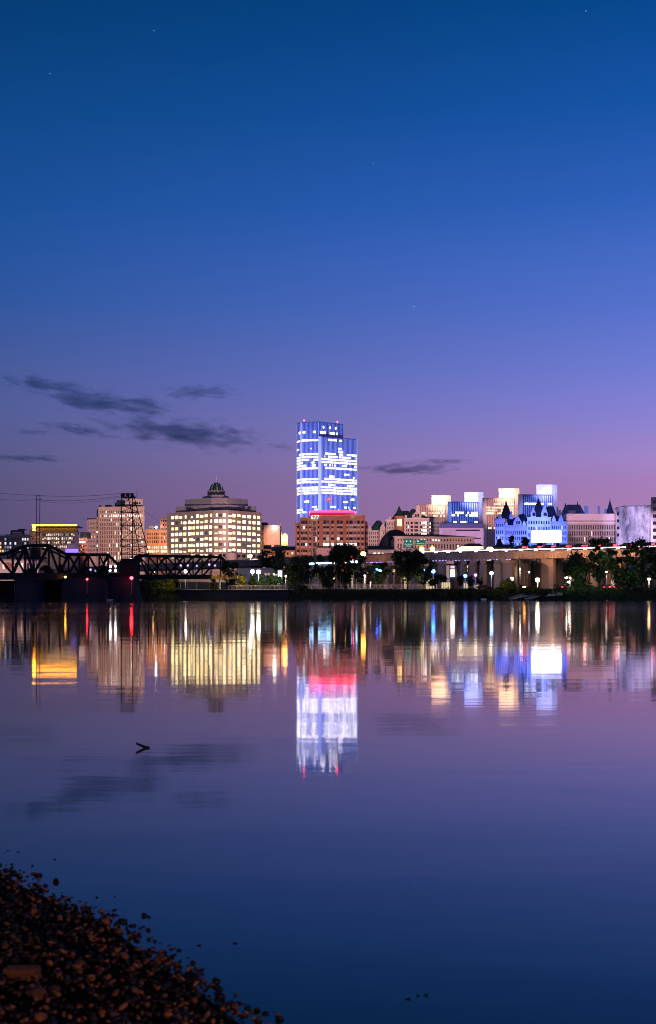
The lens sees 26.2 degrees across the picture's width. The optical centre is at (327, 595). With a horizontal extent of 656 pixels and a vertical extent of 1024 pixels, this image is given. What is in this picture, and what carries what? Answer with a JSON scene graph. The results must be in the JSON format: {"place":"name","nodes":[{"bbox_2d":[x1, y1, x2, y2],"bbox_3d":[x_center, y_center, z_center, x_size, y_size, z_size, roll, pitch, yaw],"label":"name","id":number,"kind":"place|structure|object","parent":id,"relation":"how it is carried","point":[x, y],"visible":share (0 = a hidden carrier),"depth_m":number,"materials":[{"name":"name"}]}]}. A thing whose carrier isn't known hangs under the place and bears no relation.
{"place":"outdoors","nodes":[
{"label":"outdoors","id":0,"kind":"place"},
{"bbox_2d":[0,850,280,1023],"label":"shore","id":1,"kind":"structure","parent":0,"point":[79,995],"depth_m":4.68,"materials":[{"name":"brown gravel"}]},
{"bbox_2d":[3,965,41,981],"bbox_3d":[-0.998,1.240,4.593,0.121,0.055,0.064,0,0,0],"label":"stone","id":2,"kind":"object","parent":1,"relation":"on","point":[24,972],"visible":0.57,"depth_m":4.57,"materials":[{"name":"brown stone"}]},
{"bbox_2d":[28,985,46,999],"bbox_3d":[-0.902,1.240,4.390,0.057,0.037,0.073,0,0,-43],"label":"stone","id":3,"kind":"object","parent":1,"relation":"on","point":[39,991],"visible":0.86,"depth_m":4.38,"materials":[{"name":"brown stone"}]},
{"bbox_2d":[185,969,201,982],"bbox_3d":[-0.457,1.293,4.756,0.049,0.049,0.074,0,0,15],"label":"stone","id":4,"kind":"object","parent":1,"relation":"on","point":[192,976],"visible":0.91,"depth_m":4.75,"materials":[{"name":"stone"}]},
{"bbox_2d":[212,977,220,982],"bbox_3d":[-0.375,1.297,4.740,0.031,0.025,0.027,0,0,0],"label":"stone","id":5,"kind":"object","parent":1,"relation":"on","point":[216,980],"visible":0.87,"depth_m":4.73,"materials":[{"name":"brown stone"}]},
{"bbox_2d":[213,991,225,997],"bbox_3d":[-0.351,1.295,4.558,0.044,0.026,0.044,0,0,0],"label":"stone","id":6,"kind":"object","parent":1,"relation":"on","point":[217,994],"visible":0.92,"depth_m":4.55,"materials":[{"name":"stone"}]},
{"bbox_2d":[0,600,655,1023],"bbox_3d":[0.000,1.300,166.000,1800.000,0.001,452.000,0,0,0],"label":"river water","id":7,"kind":"structure","parent":0,"point":[348,810],"depth_m":9.20,"materials":[{"name":"blue liquid"}]},
{"bbox_2d":[0,581,14,600],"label":"bridge pier","id":8,"kind":"structure","parent":7,"relation":"in","point":[7,588],"depth_m":351.89,"materials":[{"name":"black concrete"}]},
{"bbox_2d":[14,579,44,600],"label":"bridge pier","id":9,"kind":"structure","parent":7,"relation":"in","point":[29,590],"depth_m":341.92,"materials":[{"name":"concrete"}]},
{"bbox_2d":[0,544,117,579],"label":"swing bridge span","id":10,"kind":"object","parent":9,"relation":"on","point":[33,557],"visible":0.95,"depth_m":352.54,"materials":[{"name":"black metal"}]},
{"bbox_2d":[44,581,62,600],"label":"bridge pier","id":11,"kind":"structure","parent":7,"relation":"in","point":[52,590],"depth_m":355.88,"materials":[{"name":"black concrete"}]},
{"bbox_2d":[61,578,109,600],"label":"bridge pier","id":12,"kind":"structure","parent":7,"relation":"in","point":[78,589],"depth_m":349.80,"materials":[{"name":"concrete"}]},
{"bbox_2d":[108,577,142,600],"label":"bridge pier","id":13,"kind":"structure","parent":7,"relation":"in","point":[119,588],"depth_m":356.60,"materials":[{"name":"concrete"}]},
{"bbox_2d":[118,559,138,576],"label":"bridge house","id":14,"kind":"structure","parent":13,"relation":"on","point":[128,567],"depth_m":359.00,"materials":[{"name":"black metal"}]},
{"bbox_2d":[121,493,149,559],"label":"lattice tower","id":15,"kind":"structure","parent":14,"relation":"on","point":[130,496],"depth_m":360.93,"materials":[{"name":"black metal"}]},
{"bbox_2d":[135,555,229,578],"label":"truss bridge span","id":16,"kind":"object","parent":13,"relation":"on","point":[139,559],"visible":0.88,"depth_m":374.99,"materials":[{"name":"black metal"}]},
{"bbox_2d":[212,570,238,588],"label":"lit end girder","id":17,"kind":"object","parent":16,"relation":"attached to","point":[225,577],"visible":0.99,"depth_m":384.30,"materials":[{"name":"metal"}]},
{"bbox_2d":[136,742,149,752],"bbox_3d":[-1.579,1.294,12.011,0.120,0.013,0.764,0,0,-8],"label":"floating twig","id":18,"kind":"object","parent":7,"relation":"on","point":[145,747],"visible":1,"depth_m":11.99,"materials":[{"name":"black wood"}]},
{"bbox_2d":[509,593,528,599],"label":"plank dock","id":19,"kind":"object","parent":7,"relation":"in","point":[517,597],"visible":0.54,"depth_m":381.11,"materials":[{"name":"grey wood"}]},
{"bbox_2d":[0,0,655,552],"label":"sky","id":20,"kind":"structure","parent":0,"point":[425,229],"materials":[{"name":"blue"}]},
{"bbox_2d":[180,589,569,589],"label":"promenade path","id":21,"kind":"structure","parent":0,"point":[228,589],"depth_m":393.20,"materials":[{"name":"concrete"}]},
{"bbox_2d":[140,579,653,599],"bbox_3d":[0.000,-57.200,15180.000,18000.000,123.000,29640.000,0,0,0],"label":"ground","id":22,"kind":"structure","parent":0,"point":[205,585],"depth_m":386.24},
{"bbox_2d":[0,529,31,558],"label":"office block","id":23,"kind":"structure","parent":22,"relation":"on","point":[14,539],"depth_m":768.22,"materials":[{"name":"stone"}]},
{"bbox_2d":[0,559,47,580],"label":"riverside hall","id":24,"kind":"structure","parent":22,"relation":"on","point":[8,563],"depth_m":619.70,"materials":[{"name":"red brick"}]},
{"bbox_2d":[36,495,40,572],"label":"twin mast","id":25,"kind":"object","parent":22,"relation":"on","point":[36,526],"visible":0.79,"depth_m":419.92,"materials":[{"name":"metal"}]},
{"bbox_2d":[40,562,55,580],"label":"tree","id":26,"kind":"object","parent":22,"relation":"on","point":[44,568],"visible":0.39,"depth_m":559.19,"materials":[{"name":"green plant"}]},
{"bbox_2d":[29,525,82,568],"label":"gold edged block","id":27,"kind":"structure","parent":22,"relation":"on","point":[64,538],"depth_m":797.76,"materials":[{"name":"stone"}]},
{"bbox_2d":[79,532,90,566],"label":"narrow block","id":28,"kind":"structure","parent":22,"relation":"on","point":[84,537],"depth_m":839.76,"materials":[{"name":"stone"}]},
{"bbox_2d":[82,565,93,572],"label":"tree","id":29,"kind":"object","parent":22,"relation":"on","point":[84,570],"visible":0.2,"depth_m":519.27,"materials":[{"name":"green plant"}]},
{"bbox_2d":[87,499,144,579],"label":"deco tower block","id":30,"kind":"structure","parent":22,"relation":"on","point":[104,527],"depth_m":898.16,"materials":[{"name":"beige stone"}]},
{"bbox_2d":[138,574,155,589],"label":"tree","id":31,"kind":"object","parent":22,"relation":"on","point":[144,583],"visible":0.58,"depth_m":396.39,"materials":[{"name":"green plant"}]},
{"bbox_2d":[145,517,166,574],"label":"corner block","id":32,"kind":"structure","parent":22,"relation":"on","point":[156,540],"depth_m":958.59,"materials":[{"name":"orange stone"}]},
{"bbox_2d":[144,579,167,594],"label":"bush","id":33,"kind":"object","parent":22,"relation":"on","point":[156,587],"visible":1,"depth_m":387.33,"materials":[{"name":"green plant"}]},
{"bbox_2d":[161,571,179,591],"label":"willow tree","id":34,"kind":"object","parent":22,"relation":"on","point":[173,585],"visible":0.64,"depth_m":388.73,"materials":[{"name":"green plant"}]},
{"bbox_2d":[209,579,217,589],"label":"bush","id":35,"kind":"object","parent":22,"relation":"on","point":[211,587],"visible":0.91,"depth_m":391.63,"materials":[{"name":"green plant"}]},
{"bbox_2d":[167,474,261,581],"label":"office block","id":36,"kind":"structure","parent":22,"relation":"on","point":[216,521],"depth_m":855.49,"materials":[{"name":"beige glass"}]},
{"bbox_2d":[219,560,238,588],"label":"tree","id":37,"kind":"object","parent":22,"relation":"on","point":[232,566],"visible":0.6,"depth_m":419.31,"materials":[{"name":"green plant"}]},
{"bbox_2d":[177,590,289,597],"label":"bulkhead wall","id":38,"kind":"structure","parent":22,"relation":"on","point":[232,593],"depth_m":384.95,"materials":[{"name":"concrete"}]},
{"bbox_2d":[229,586,286,589],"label":"railing","id":39,"kind":"object","parent":38,"relation":"on","point":[258,589],"visible":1,"depth_m":386.17,"materials":[{"name":"grey metal"}]},
{"bbox_2d":[234,574,246,588],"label":"bush","id":40,"kind":"object","parent":22,"relation":"on","point":[242,580],"visible":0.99,"depth_m":388.99,"materials":[{"name":"green plant"}]},
{"bbox_2d":[248,575,259,588],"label":"hedge shrub","id":41,"kind":"object","parent":22,"relation":"on","point":[252,582],"visible":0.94,"depth_m":394.57,"materials":[{"name":"green plant"}]},
{"bbox_2d":[238,567,277,588],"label":"blue lit shed","id":42,"kind":"structure","parent":22,"relation":"on","point":[247,573],"depth_m":470.00,"materials":[{"name":"metal"}]},
{"bbox_2d":[257,573,267,588],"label":"hedge shrub","id":43,"kind":"object","parent":22,"relation":"on","point":[261,579],"visible":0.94,"depth_m":394.44,"materials":[{"name":"green plant"}]},
{"bbox_2d":[255,549,274,566],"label":"tree","id":44,"kind":"object","parent":22,"relation":"on","point":[265,561],"visible":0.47,"depth_m":518.51,"materials":[{"name":"green plant"}]},
{"bbox_2d":[262,522,280,554],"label":"windowless block","id":45,"kind":"structure","parent":22,"relation":"on","point":[271,535],"depth_m":900.00,"materials":[{"name":"pink stone"}]},
{"bbox_2d":[266,575,276,588],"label":"hedge shrub","id":46,"kind":"object","parent":22,"relation":"on","point":[270,580],"visible":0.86,"depth_m":394.64,"materials":[{"name":"green plant"}]},
{"bbox_2d":[266,548,288,584],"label":"tree","id":47,"kind":"object","parent":22,"relation":"on","point":[277,560],"visible":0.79,"depth_m":468.72,"materials":[{"name":"green plant"}]},
{"bbox_2d":[263,545,295,587],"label":"terrace row","id":48,"kind":"object","parent":22,"relation":"on","point":[290,551],"visible":0.18,"depth_m":699.90,"materials":[{"name":"stone"}]},
{"bbox_2d":[275,576,283,588],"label":"hedge shrub","id":49,"kind":"object","parent":22,"relation":"on","point":[278,581],"visible":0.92,"depth_m":394.52,"materials":[{"name":"green plant"}]},
{"bbox_2d":[280,523,287,545],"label":"church tower","id":50,"kind":"structure","parent":22,"relation":"on","point":[284,541],"depth_m":980.00,"materials":[{"name":"yellow stone"}]},
{"bbox_2d":[285,555,307,591],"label":"tree","id":51,"kind":"object","parent":22,"relation":"on","point":[296,570],"visible":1,"depth_m":388.46,"materials":[{"name":"green plant"}]},
{"bbox_2d":[296,553,315,587],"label":"tree","id":52,"kind":"object","parent":22,"relation":"on","point":[305,559],"visible":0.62,"depth_m":469.21,"materials":[{"name":"green plant"}]},
{"bbox_2d":[304,562,319,588],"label":"tree","id":53,"kind":"object","parent":22,"relation":"on","point":[316,568],"visible":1,"depth_m":390.78,"materials":[{"name":"green plant"}]},
{"bbox_2d":[311,554,325,588],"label":"tree","id":54,"kind":"object","parent":22,"relation":"on","point":[319,557],"visible":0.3,"depth_m":479.41,"materials":[{"name":"green plant"}]},
{"bbox_2d":[297,420,357,521],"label":"glass skyscraper","id":55,"kind":"structure","parent":22,"relation":"on","point":[327,459],"depth_m":1906.25,"materials":[{"name":"blue glass"}]},
{"bbox_2d":[315,564,341,588],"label":"tree","id":56,"kind":"object","parent":22,"relation":"on","point":[328,580],"visible":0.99,"depth_m":391.84,"materials":[{"name":"green plant"}]},
{"bbox_2d":[295,510,367,585],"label":"brick office block","id":57,"kind":"structure","parent":22,"relation":"on","point":[317,532],"depth_m":749.60,"materials":[{"name":"brown brick"}]},
{"bbox_2d":[324,541,362,589],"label":"tree","id":58,"kind":"object","parent":22,"relation":"on","point":[344,552],"visible":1,"depth_m":389.92,"materials":[{"name":"green plant"}]},
{"bbox_2d":[39,546,655,588],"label":"highway viaduct","id":59,"kind":"object","parent":22,"relation":"on","point":[548,570],"visible":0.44,"depth_m":439.06,"materials":[{"name":"concrete"}]},
{"bbox_2d":[404,539,412,553],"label":"road sign","id":60,"kind":"object","parent":59,"relation":"on","point":[408,542],"visible":0.97,"depth_m":456.47,"materials":[{"name":"green metal"}]},
{"bbox_2d":[416,540,424,545],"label":"road sign","id":61,"kind":"object","parent":59,"relation":"on","point":[420,542],"visible":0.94,"depth_m":456.47,"materials":[{"name":"green metal"}]},
{"bbox_2d":[513,545,527,548],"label":"car","id":62,"kind":"object","parent":59,"relation":"on","point":[520,547],"visible":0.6,"depth_m":444.84,"materials":[{"name":"paint"}]},
{"bbox_2d":[571,544,586,547],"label":"car","id":63,"kind":"object","parent":59,"relation":"on","point":[580,545],"visible":0.72,"depth_m":432.85,"materials":[{"name":"paint"}]},
{"bbox_2d":[354,555,369,588],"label":"tree","id":64,"kind":"object","parent":22,"relation":"on","point":[360,560],"visible":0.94,"depth_m":439.62,"materials":[{"name":"green plant"}]},
{"bbox_2d":[367,561,390,587],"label":"tree","id":65,"kind":"object","parent":22,"relation":"on","point":[379,577],"visible":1,"depth_m":394.56,"materials":[{"name":"green plant"}]},
{"bbox_2d":[367,546,394,564],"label":"roofed shed","id":66,"kind":"structure","parent":22,"relation":"on","point":[379,549],"depth_m":660.00,"materials":[{"name":"metal"}]},
{"bbox_2d":[379,529,405,545],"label":"shed building","id":67,"kind":"structure","parent":22,"relation":"on","point":[386,539],"depth_m":735.00,"materials":[{"name":"stone"}]},
{"bbox_2d":[141,584,655,599],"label":"bank scrub","id":68,"kind":"object","parent":22,"relation":"on","point":[591,593],"visible":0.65,"depth_m":385.97,"materials":[{"name":"green plant"}]},
{"bbox_2d":[368,506,429,545],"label":"turreted stone block","id":69,"kind":"structure","parent":22,"relation":"on","point":[412,521],"depth_m":897.70,"materials":[{"name":"pink stone"}]},
{"bbox_2d":[389,547,426,588],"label":"tree","id":70,"kind":"object","parent":22,"relation":"on","point":[405,571],"visible":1,"depth_m":391.85,"materials":[{"name":"green plant"}]},
{"bbox_2d":[409,558,433,588],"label":"tree","id":71,"kind":"object","parent":22,"relation":"on","point":[427,571],"visible":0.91,"depth_m":393.58,"materials":[{"name":"green plant"}]},
{"bbox_2d":[390,534,475,564],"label":"station hall","id":72,"kind":"structure","parent":22,"relation":"on","point":[438,542],"depth_m":703.41,"materials":[{"name":"pink concrete"}]},
{"bbox_2d":[416,495,450,522],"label":"agency tower","id":73,"kind":"structure","parent":22,"relation":"on","point":[438,508],"depth_m":2054.57,"materials":[{"name":"white stone"}]},
{"bbox_2d":[427,517,439,533],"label":"grey annex block","id":74,"kind":"structure","parent":22,"relation":"on","point":[433,525],"depth_m":939.70,"materials":[{"name":"stone"}]},
{"bbox_2d":[419,573,448,587],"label":"tree","id":75,"kind":"object","parent":22,"relation":"on","point":[435,580],"visible":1,"depth_m":391.99,"materials":[{"name":"green plant"}]},
{"bbox_2d":[441,582,450,588],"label":"lit shelter","id":76,"kind":"object","parent":22,"relation":"on","point":[445,584],"visible":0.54,"depth_m":425.40,"materials":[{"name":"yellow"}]},
{"bbox_2d":[446,564,448,581],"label":"lit kiosk","id":77,"kind":"object","parent":22,"relation":"on","point":[447,570],"visible":0.21,"depth_m":471.88,"materials":[{"name":"stone"}]},
{"bbox_2d":[436,587,460,599],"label":"shrub","id":78,"kind":"object","parent":22,"relation":"on","point":[448,592],"visible":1,"depth_m":384.98,"materials":[{"name":"green plant"}]},
{"bbox_2d":[366,565,534,588],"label":"retaining wall","id":79,"kind":"structure","parent":22,"relation":"on","point":[396,581],"depth_m":500.00,"materials":[{"name":"concrete"}]},
{"bbox_2d":[449,564,455,588],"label":"lit kiosk","id":80,"kind":"object","parent":22,"relation":"on","point":[451,573],"visible":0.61,"depth_m":470.00,"materials":[{"name":"glass"}]},
{"bbox_2d":[457,575,463,588],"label":"tree","id":81,"kind":"object","parent":22,"relation":"on","point":[460,579],"visible":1,"depth_m":393.87,"materials":[{"name":"green plant"}]},
{"bbox_2d":[439,522,483,548],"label":"plaza podium block","id":82,"kind":"structure","parent":22,"relation":"on","point":[473,529],"depth_m":1500.00,"materials":[{"name":"purple stone"}]},
{"bbox_2d":[448,492,482,522],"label":"agency tower","id":83,"kind":"structure","parent":22,"relation":"on","point":[469,509],"depth_m":2013.82,"materials":[{"name":"blue glass"}]},
{"bbox_2d":[466,575,474,585],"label":"tree","id":84,"kind":"object","parent":22,"relation":"on","point":[470,581],"visible":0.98,"depth_m":393.57,"materials":[{"name":"green plant"}]},
{"bbox_2d":[458,586,483,596],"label":"shrub","id":85,"kind":"object","parent":22,"relation":"on","point":[468,591],"visible":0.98,"depth_m":385.40,"materials":[{"name":"green plant"}]},
{"bbox_2d":[454,543,493,563],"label":"pavilion restaurant","id":86,"kind":"structure","parent":22,"relation":"on","point":[474,546],"depth_m":519.62,"materials":[{"name":"beige stone"}]},
{"bbox_2d":[483,587,499,597],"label":"shrub","id":87,"kind":"object","parent":22,"relation":"on","point":[490,592],"visible":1,"depth_m":385.19,"materials":[{"name":"green plant"}]},
{"bbox_2d":[482,488,518,548],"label":"agency tower","id":88,"kind":"structure","parent":22,"relation":"on","point":[492,508],"depth_m":1971.63,"materials":[{"name":"white stone"}]},
{"bbox_2d":[493,544,512,564],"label":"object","id":89,"kind":"structure","parent":22,"relation":"on","point":[502,546],"depth_m":541.55,"materials":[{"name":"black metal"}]},
{"bbox_2d":[494,577,520,593],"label":"bush","id":90,"kind":"object","parent":22,"relation":"on","point":[507,585],"visible":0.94,"depth_m":387.07,"materials":[{"name":"green plant"}]},
{"bbox_2d":[508,534,514,546],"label":"tree","id":91,"kind":"object","parent":22,"relation":"on","point":[511,538],"visible":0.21,"depth_m":619.06,"materials":[{"name":"green plant"}]},
{"bbox_2d":[520,537,529,545],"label":"tree","id":92,"kind":"object","parent":22,"relation":"on","point":[525,541],"visible":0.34,"depth_m":609.39,"materials":[{"name":"green plant"}]},
{"bbox_2d":[494,497,566,559],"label":"capitol","id":93,"kind":"structure","parent":22,"relation":"on","point":[540,518],"depth_m":1399.85,"materials":[{"name":"blue stone"}]},
{"bbox_2d":[523,585,541,593],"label":"bush","id":94,"kind":"object","parent":22,"relation":"on","point":[533,588],"visible":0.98,"depth_m":388.69,"materials":[{"name":"green plant"}]},
{"bbox_2d":[518,485,556,524],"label":"agency tower","id":95,"kind":"structure","parent":22,"relation":"on","point":[546,495],"depth_m":1933.89,"materials":[{"name":"blue glass"}]},
{"bbox_2d":[531,531,561,545],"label":"billboard","id":96,"kind":"object","parent":22,"relation":"on","point":[544,537],"visible":0.69,"depth_m":499.94,"materials":[{"name":"white paint"}]},
{"bbox_2d":[559,550,594,588],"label":"tree","id":97,"kind":"object","parent":22,"relation":"on","point":[576,568],"visible":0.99,"depth_m":391.79,"materials":[{"name":"green plant"}]},
{"bbox_2d":[561,501,613,519],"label":"mansard pavilion","id":98,"kind":"structure","parent":22,"relation":"on","point":[573,509],"depth_m":1444.18,"materials":[{"name":"stone"}]},
{"bbox_2d":[566,514,615,545],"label":"ribbed office block","id":99,"kind":"structure","parent":22,"relation":"on","point":[581,528],"depth_m":999.40,"materials":[{"name":"stone"}]},
{"bbox_2d":[586,536,614,586],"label":"tree","id":100,"kind":"object","parent":22,"relation":"on","point":[598,573],"visible":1,"depth_m":390.72,"materials":[{"name":"green plant"}]},
{"bbox_2d":[607,547,634,587],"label":"tree","id":101,"kind":"object","parent":22,"relation":"on","point":[615,569],"visible":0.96,"depth_m":391.62,"materials":[{"name":"green plant"}]},
{"bbox_2d":[618,567,643,590],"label":"tree","id":102,"kind":"object","parent":22,"relation":"on","point":[629,577],"visible":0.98,"depth_m":388.73,"materials":[{"name":"green plant"}]},
{"bbox_2d":[615,505,650,578],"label":"stained white block","id":103,"kind":"structure","parent":22,"relation":"on","point":[633,522],"depth_m":944.25,"materials":[{"name":"grey stone"}]},
{"bbox_2d":[624,536,655,588],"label":"tree","id":104,"kind":"object","parent":22,"relation":"on","point":[635,546],"visible":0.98,"depth_m":391.74,"materials":[{"name":"green plant"}]},
{"bbox_2d":[646,547,655,581],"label":"tree","id":105,"kind":"object","parent":22,"relation":"on","point":[652,561],"visible":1,"depth_m":391.33,"materials":[{"name":"green plant"}]},
{"bbox_2d":[651,497,655,579],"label":"balcony block","id":106,"kind":"structure","parent":22,"relation":"on","point":[653,519],"depth_m":898.95,"materials":[{"name":"white concrete"}]},
{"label":"riverside road","id":107,"kind":"structure","parent":0,"visible":0},
{"bbox_2d":[476,585,490,588],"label":"parked car","id":108,"kind":"object","parent":107,"relation":"on","point":[483,586],"visible":0.69,"depth_m":403.62,"materials":[{"name":"red paint"}]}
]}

